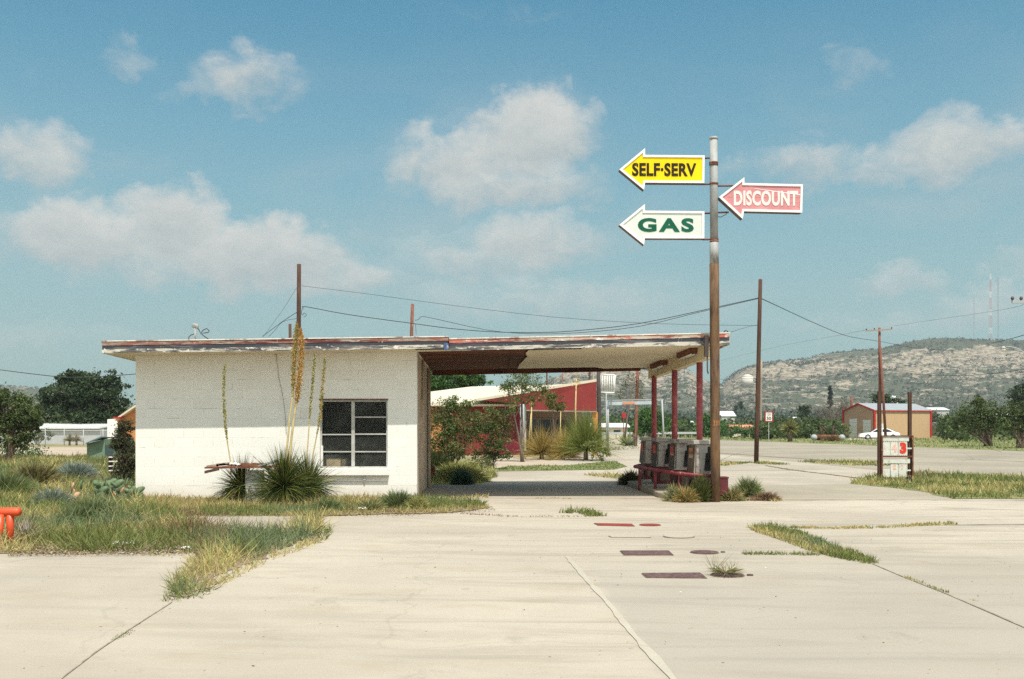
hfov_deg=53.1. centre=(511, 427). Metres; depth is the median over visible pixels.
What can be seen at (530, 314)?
overhead cable
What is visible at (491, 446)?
feathery mesquite
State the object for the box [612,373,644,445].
slender tree
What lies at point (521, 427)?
downpipe post
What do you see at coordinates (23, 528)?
shrub
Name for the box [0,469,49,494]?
shrub
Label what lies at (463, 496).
grass
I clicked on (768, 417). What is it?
speed sign
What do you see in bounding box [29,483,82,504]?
shrub
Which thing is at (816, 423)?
scrub tree
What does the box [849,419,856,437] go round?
garage door
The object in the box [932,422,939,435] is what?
house
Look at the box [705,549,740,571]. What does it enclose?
weed
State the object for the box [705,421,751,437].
green hedge
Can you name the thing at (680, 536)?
manhole cover
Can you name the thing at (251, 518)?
walkway
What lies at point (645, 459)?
fuel pump
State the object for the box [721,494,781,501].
grass
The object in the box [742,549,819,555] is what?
grass
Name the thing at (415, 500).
shrub
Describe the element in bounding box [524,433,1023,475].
road
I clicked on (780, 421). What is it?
scrub tree
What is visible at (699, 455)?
fuel pump
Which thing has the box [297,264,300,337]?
utility pole
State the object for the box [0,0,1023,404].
sky
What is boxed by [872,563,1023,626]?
concrete joint
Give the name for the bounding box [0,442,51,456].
garden bush
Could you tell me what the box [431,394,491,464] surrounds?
feathery mesquite
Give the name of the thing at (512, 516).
grass
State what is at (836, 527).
grass
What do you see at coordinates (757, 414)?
utility pole
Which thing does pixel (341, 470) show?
window
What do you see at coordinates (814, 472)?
concrete joint
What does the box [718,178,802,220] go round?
arrow sign
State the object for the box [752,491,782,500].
shrub
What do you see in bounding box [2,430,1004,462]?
ground
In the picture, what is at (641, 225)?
arrow sign
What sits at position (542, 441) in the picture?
yucca plant
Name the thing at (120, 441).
dark bush
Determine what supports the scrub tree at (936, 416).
on the ground at (81, 445)
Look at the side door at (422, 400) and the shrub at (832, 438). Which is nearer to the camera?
the side door at (422, 400)
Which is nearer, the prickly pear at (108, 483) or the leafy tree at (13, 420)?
the prickly pear at (108, 483)
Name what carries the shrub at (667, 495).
on the concrete apron
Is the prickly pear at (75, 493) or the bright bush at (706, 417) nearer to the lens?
the prickly pear at (75, 493)
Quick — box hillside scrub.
[0,336,1023,415]
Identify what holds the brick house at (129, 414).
on the ground at (81, 445)
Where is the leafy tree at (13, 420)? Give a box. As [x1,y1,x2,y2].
[0,384,47,458]
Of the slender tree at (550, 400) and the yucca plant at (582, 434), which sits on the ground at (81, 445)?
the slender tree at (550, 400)
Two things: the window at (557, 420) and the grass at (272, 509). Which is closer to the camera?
the grass at (272, 509)
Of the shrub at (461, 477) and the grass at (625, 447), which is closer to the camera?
the shrub at (461, 477)
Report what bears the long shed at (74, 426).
on the ground at (81, 445)
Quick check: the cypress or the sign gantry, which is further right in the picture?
the cypress
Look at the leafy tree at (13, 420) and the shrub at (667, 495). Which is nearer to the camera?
the shrub at (667, 495)
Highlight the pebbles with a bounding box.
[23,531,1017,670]
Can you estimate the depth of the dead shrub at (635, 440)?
82.94 m
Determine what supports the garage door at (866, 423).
in the metal building at (859, 418)
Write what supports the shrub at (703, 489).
on the concrete apron
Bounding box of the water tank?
[742,374,752,386]
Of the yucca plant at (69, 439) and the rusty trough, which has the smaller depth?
the yucca plant at (69, 439)
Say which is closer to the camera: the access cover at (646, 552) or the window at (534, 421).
the access cover at (646, 552)
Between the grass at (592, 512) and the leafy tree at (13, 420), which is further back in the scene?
the leafy tree at (13, 420)
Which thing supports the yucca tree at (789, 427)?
on the verge
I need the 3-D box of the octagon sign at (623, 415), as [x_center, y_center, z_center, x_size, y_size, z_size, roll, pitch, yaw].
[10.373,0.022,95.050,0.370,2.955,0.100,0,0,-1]
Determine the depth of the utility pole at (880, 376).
99.58 m
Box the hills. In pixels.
[0,338,1023,429]
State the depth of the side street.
86.94 m
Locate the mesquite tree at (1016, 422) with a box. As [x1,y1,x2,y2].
[996,400,1023,447]
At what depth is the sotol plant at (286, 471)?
19.93 m
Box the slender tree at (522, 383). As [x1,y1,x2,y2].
[493,373,553,461]
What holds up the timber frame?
on the verge
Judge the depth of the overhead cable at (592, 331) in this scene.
47.67 m
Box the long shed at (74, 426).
[0,423,106,443]
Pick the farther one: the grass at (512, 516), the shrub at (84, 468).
the shrub at (84, 468)
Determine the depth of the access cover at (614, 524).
15.74 m
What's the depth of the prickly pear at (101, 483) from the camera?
21.16 m
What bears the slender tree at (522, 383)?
on the gravel island at (515, 461)
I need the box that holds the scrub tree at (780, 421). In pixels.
[764,415,801,425]
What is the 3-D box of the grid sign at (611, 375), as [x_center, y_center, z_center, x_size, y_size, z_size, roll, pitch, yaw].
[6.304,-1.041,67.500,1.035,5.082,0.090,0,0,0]
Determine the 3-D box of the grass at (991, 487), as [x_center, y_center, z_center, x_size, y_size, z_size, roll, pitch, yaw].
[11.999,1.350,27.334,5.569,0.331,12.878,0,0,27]
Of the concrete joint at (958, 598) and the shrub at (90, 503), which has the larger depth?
the shrub at (90, 503)
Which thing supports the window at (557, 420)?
in the red building at (585, 396)
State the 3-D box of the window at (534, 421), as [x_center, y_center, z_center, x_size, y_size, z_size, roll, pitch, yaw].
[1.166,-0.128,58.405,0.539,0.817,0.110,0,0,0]
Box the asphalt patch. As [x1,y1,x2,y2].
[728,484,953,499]
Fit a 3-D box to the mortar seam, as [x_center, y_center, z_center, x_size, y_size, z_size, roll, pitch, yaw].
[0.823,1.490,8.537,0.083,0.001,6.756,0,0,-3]
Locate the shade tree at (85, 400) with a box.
[35,367,133,423]
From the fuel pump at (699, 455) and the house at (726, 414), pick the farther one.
the house at (726, 414)
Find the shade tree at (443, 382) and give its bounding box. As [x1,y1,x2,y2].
[431,372,493,390]
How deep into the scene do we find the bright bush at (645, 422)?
111.52 m
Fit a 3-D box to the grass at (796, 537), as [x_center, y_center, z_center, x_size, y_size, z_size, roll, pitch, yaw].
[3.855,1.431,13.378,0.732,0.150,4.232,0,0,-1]
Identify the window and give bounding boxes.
[318,399,388,475]
[528,419,536,432]
[538,419,553,432]
[556,419,572,430]
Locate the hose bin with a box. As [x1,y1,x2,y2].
[720,476,728,494]
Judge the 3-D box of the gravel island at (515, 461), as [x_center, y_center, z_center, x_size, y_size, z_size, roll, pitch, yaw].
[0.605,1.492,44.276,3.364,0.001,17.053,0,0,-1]
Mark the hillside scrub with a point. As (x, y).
(732, 376)
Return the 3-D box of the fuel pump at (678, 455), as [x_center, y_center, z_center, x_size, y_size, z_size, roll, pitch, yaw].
[3.911,0.818,23.401,0.527,1.125,1.142,0,0,-1]
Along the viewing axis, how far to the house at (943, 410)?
420.00 m
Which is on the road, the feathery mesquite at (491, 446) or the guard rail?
the guard rail
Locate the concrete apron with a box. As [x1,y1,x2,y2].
[0,448,1023,678]
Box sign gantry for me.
[601,399,664,448]
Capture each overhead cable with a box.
[2,370,132,377]
[302,298,756,332]
[306,286,756,325]
[418,298,757,333]
[750,369,1023,378]
[762,298,953,350]
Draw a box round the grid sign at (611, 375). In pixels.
[601,374,614,447]
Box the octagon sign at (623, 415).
[622,412,625,434]
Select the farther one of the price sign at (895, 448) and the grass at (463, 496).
the price sign at (895, 448)
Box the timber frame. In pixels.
[820,426,835,434]
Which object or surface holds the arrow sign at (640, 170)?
attached to the sign pole at (714, 369)
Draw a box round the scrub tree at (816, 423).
[797,415,833,437]
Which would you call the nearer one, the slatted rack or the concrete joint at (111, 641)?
the concrete joint at (111, 641)
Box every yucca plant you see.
[61,434,74,444]
[71,433,84,444]
[513,407,567,459]
[538,412,583,459]
[544,372,614,457]
[544,404,623,460]
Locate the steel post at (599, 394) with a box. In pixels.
[597,372,600,430]
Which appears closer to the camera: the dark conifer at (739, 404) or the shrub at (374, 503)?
the shrub at (374, 503)
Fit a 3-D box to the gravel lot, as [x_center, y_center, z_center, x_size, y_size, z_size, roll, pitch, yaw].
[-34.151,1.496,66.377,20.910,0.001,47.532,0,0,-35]
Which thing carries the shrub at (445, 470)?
on the concrete apron
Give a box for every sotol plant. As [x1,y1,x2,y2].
[205,363,262,502]
[234,321,330,504]
[277,353,348,502]
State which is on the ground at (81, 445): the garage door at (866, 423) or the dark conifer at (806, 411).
the dark conifer at (806, 411)
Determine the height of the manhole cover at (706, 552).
0.014 m
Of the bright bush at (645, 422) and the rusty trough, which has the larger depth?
the rusty trough
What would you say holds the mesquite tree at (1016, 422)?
on the verge
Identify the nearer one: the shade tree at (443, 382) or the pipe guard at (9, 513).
the pipe guard at (9, 513)
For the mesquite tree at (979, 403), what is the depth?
83.74 m
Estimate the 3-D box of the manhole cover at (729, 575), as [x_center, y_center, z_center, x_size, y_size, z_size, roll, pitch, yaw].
[2.186,1.488,10.388,0.346,0.014,0.346,0,0,-1]
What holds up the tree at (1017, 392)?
on the verge
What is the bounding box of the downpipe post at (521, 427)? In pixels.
[518,404,525,458]
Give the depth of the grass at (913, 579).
9.84 m
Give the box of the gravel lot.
[0,447,86,455]
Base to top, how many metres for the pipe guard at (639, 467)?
0.602 m
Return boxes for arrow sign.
[618,149,709,191]
[618,204,709,245]
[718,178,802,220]
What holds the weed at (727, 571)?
on the manhole cover at (729, 575)
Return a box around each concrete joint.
[60,602,170,678]
[765,465,854,477]
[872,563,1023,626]
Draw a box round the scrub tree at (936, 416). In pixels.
[932,409,943,421]
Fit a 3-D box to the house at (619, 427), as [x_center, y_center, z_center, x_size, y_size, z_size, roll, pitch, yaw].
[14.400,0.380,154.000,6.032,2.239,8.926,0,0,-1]
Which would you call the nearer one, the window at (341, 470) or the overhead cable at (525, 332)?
the window at (341, 470)
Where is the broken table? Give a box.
[204,460,278,502]
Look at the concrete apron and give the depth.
8.98 m
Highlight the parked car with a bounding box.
[858,429,900,438]
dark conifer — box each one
[733,401,743,417]
[794,404,813,419]
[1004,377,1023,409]
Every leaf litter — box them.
[8,543,243,555]
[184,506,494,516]
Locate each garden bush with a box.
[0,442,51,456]
[24,425,54,444]
[580,436,612,460]
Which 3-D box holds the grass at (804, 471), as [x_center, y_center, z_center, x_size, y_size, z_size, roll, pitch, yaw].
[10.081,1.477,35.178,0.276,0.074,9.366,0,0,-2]
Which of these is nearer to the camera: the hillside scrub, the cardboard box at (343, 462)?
the cardboard box at (343, 462)
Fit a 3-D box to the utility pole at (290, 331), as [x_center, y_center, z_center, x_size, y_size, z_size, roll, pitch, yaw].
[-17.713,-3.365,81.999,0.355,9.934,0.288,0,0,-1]
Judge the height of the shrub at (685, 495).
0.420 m
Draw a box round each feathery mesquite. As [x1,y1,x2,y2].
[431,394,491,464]
[470,405,519,468]
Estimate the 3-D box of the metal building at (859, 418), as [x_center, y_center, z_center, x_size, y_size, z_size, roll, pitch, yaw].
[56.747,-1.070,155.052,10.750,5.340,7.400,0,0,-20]
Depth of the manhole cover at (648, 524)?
15.72 m
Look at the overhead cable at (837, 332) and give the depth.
77.54 m
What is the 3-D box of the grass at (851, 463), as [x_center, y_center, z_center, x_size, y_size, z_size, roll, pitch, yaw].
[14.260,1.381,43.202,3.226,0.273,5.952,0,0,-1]
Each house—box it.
[107,405,135,441]
[590,423,629,437]
[720,411,735,422]
[723,425,752,436]
[926,407,948,419]
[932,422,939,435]
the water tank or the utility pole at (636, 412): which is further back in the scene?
the water tank
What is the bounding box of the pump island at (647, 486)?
[618,478,701,498]
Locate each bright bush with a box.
[629,405,671,436]
[703,412,724,434]
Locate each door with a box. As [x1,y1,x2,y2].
[105,445,113,455]
[421,399,424,489]
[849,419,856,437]
[863,420,870,437]
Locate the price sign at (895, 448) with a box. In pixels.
[877,391,913,483]
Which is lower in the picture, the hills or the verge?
the verge
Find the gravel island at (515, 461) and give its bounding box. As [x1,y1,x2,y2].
[492,457,567,468]
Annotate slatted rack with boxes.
[108,455,120,474]
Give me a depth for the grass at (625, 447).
74.62 m
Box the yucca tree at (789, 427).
[780,419,800,441]
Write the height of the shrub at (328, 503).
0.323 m
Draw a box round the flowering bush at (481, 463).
[466,455,496,472]
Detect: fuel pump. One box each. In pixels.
[639,437,661,478]
[650,438,671,483]
[668,439,695,488]
[687,440,710,487]
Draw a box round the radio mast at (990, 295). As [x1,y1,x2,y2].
[989,275,991,325]
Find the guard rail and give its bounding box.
[601,432,695,438]
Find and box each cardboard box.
[326,458,341,465]
[341,459,346,465]
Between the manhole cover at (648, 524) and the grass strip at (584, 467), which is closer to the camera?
the manhole cover at (648, 524)
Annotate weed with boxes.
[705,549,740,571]
[708,564,745,575]
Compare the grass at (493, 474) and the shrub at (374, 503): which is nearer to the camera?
the shrub at (374, 503)
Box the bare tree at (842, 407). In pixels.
[801,396,849,422]
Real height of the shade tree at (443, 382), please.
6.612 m
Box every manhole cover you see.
[639,523,660,525]
[663,534,694,538]
[690,550,718,554]
[710,572,744,577]
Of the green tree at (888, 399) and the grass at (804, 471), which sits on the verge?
the green tree at (888, 399)
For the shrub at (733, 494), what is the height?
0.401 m
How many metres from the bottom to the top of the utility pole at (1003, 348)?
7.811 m
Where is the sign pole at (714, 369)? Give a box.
[704,136,719,501]
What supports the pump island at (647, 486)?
on the concrete apron
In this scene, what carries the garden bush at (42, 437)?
on the ground at (81, 445)
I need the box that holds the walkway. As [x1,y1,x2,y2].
[187,516,304,529]
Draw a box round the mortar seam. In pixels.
[565,556,676,678]
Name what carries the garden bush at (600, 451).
on the concrete apron
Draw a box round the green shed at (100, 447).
[86,436,133,457]
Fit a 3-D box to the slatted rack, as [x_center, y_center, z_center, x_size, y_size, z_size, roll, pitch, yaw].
[-11.686,1.178,30.313,0.342,0.745,0.633,0,0,-1]
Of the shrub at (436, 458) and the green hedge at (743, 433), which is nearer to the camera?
the shrub at (436, 458)
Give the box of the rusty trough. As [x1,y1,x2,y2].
[811,434,844,440]
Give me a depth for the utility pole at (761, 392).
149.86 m
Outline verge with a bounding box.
[638,435,1023,450]
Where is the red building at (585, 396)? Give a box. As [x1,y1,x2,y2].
[431,379,597,455]
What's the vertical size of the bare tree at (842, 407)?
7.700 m
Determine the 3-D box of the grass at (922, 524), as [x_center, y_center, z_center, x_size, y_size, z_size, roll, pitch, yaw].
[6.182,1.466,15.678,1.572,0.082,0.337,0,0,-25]
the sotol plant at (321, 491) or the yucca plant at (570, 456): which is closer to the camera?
the sotol plant at (321, 491)
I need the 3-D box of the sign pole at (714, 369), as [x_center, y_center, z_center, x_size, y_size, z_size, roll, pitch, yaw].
[4.043,-2.182,20.733,0.345,7.404,0.214,0,0,22]
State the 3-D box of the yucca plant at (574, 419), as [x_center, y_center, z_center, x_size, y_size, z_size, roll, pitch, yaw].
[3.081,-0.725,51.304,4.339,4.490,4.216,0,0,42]
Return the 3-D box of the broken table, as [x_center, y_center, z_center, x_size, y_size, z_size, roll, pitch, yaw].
[-5.225,1.062,20.205,1.598,0.876,0.570,0,0,-1]
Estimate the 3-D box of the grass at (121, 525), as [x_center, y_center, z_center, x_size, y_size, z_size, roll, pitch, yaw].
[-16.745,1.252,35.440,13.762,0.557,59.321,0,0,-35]
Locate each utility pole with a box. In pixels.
[289,324,291,337]
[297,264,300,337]
[410,304,413,335]
[634,371,638,445]
[754,279,761,461]
[760,360,761,420]
[866,327,891,441]
[1001,296,1023,352]
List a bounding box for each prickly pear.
[70,482,80,500]
[80,480,107,495]
[94,478,116,497]
[98,478,145,498]
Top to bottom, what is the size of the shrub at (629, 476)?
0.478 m
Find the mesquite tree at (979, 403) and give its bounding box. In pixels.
[949,394,1011,445]
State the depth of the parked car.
131.34 m
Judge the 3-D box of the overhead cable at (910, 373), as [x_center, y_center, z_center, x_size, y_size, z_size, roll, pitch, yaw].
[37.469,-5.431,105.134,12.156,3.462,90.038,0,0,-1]
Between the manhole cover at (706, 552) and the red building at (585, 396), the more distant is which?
the red building at (585, 396)
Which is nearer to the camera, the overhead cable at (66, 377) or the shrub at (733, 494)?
the shrub at (733, 494)
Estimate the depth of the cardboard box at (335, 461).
21.88 m
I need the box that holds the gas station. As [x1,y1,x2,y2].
[101,330,729,498]
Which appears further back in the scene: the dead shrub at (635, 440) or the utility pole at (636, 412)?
the utility pole at (636, 412)
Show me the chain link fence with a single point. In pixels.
(64, 430)
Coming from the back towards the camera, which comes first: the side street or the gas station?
the side street
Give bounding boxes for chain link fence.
[29,429,106,445]
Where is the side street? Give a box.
[602,440,640,449]
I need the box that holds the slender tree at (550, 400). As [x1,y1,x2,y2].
[541,391,566,443]
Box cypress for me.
[827,385,833,420]
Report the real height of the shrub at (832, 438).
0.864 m
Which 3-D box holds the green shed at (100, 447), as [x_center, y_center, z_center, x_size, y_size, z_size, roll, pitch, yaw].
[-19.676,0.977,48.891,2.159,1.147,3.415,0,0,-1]
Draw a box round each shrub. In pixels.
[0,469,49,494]
[3,517,46,541]
[7,460,67,485]
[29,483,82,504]
[53,501,101,521]
[55,460,101,477]
[55,492,127,513]
[308,495,348,509]
[352,498,387,509]
[378,487,417,507]
[402,494,432,508]
[431,447,453,468]
[431,461,493,482]
[447,468,476,484]
[616,468,646,484]
[632,431,641,445]
[660,480,678,501]
[665,483,700,502]
[687,469,720,501]
[720,485,747,501]
[728,474,765,496]
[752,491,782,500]
[821,435,841,440]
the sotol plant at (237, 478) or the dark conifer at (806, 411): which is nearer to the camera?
the sotol plant at (237, 478)
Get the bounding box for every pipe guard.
[0,507,21,543]
[633,464,710,489]
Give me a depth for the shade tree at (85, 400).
106.99 m
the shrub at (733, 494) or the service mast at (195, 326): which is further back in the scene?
the service mast at (195, 326)
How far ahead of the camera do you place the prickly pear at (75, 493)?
19.86 m
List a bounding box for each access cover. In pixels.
[594,523,634,526]
[609,536,650,537]
[620,550,673,555]
[641,572,706,578]
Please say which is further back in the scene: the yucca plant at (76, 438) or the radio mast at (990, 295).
the radio mast at (990, 295)
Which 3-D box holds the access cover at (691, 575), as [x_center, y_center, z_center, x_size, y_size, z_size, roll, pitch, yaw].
[1.637,1.490,10.334,0.618,0.012,0.369,0,0,-1]
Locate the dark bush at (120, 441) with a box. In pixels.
[108,418,135,482]
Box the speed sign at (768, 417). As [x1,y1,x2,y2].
[765,412,772,440]
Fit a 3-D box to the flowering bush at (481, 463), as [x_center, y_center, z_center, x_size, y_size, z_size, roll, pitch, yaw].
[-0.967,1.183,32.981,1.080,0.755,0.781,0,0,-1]
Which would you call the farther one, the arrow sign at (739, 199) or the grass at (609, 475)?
the grass at (609, 475)
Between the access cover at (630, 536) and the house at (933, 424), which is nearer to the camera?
the access cover at (630, 536)
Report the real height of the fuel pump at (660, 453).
1.125 m
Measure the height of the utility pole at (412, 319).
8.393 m
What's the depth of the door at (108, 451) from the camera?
47.65 m
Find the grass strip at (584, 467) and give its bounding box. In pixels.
[495,461,627,470]
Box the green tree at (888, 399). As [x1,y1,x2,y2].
[869,391,906,403]
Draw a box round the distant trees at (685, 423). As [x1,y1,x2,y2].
[0,382,1020,441]
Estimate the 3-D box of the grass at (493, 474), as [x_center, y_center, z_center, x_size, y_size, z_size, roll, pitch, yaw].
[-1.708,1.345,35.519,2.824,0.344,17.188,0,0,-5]
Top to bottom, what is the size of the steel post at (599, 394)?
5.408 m
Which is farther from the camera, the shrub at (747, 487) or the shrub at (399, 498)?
the shrub at (747, 487)
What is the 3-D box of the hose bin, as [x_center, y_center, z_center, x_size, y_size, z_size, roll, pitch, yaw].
[4.341,1.190,21.081,0.190,0.380,0.260,0,0,-1]
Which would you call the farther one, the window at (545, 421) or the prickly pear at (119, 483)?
the window at (545, 421)
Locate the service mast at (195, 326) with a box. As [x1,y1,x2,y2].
[188,323,208,338]
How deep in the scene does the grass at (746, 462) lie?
42.32 m
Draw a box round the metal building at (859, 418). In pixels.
[842,403,932,437]
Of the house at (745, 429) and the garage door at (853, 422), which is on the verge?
the house at (745, 429)
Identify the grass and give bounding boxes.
[0,451,339,598]
[139,490,488,516]
[423,493,489,498]
[431,459,498,484]
[442,511,598,516]
[559,503,606,516]
[584,470,623,478]
[604,444,638,449]
[720,460,789,465]
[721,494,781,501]
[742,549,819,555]
[746,520,880,563]
[768,466,855,477]
[790,524,873,528]
[798,458,900,465]
[850,467,1023,498]
[876,520,958,528]
[903,574,949,592]

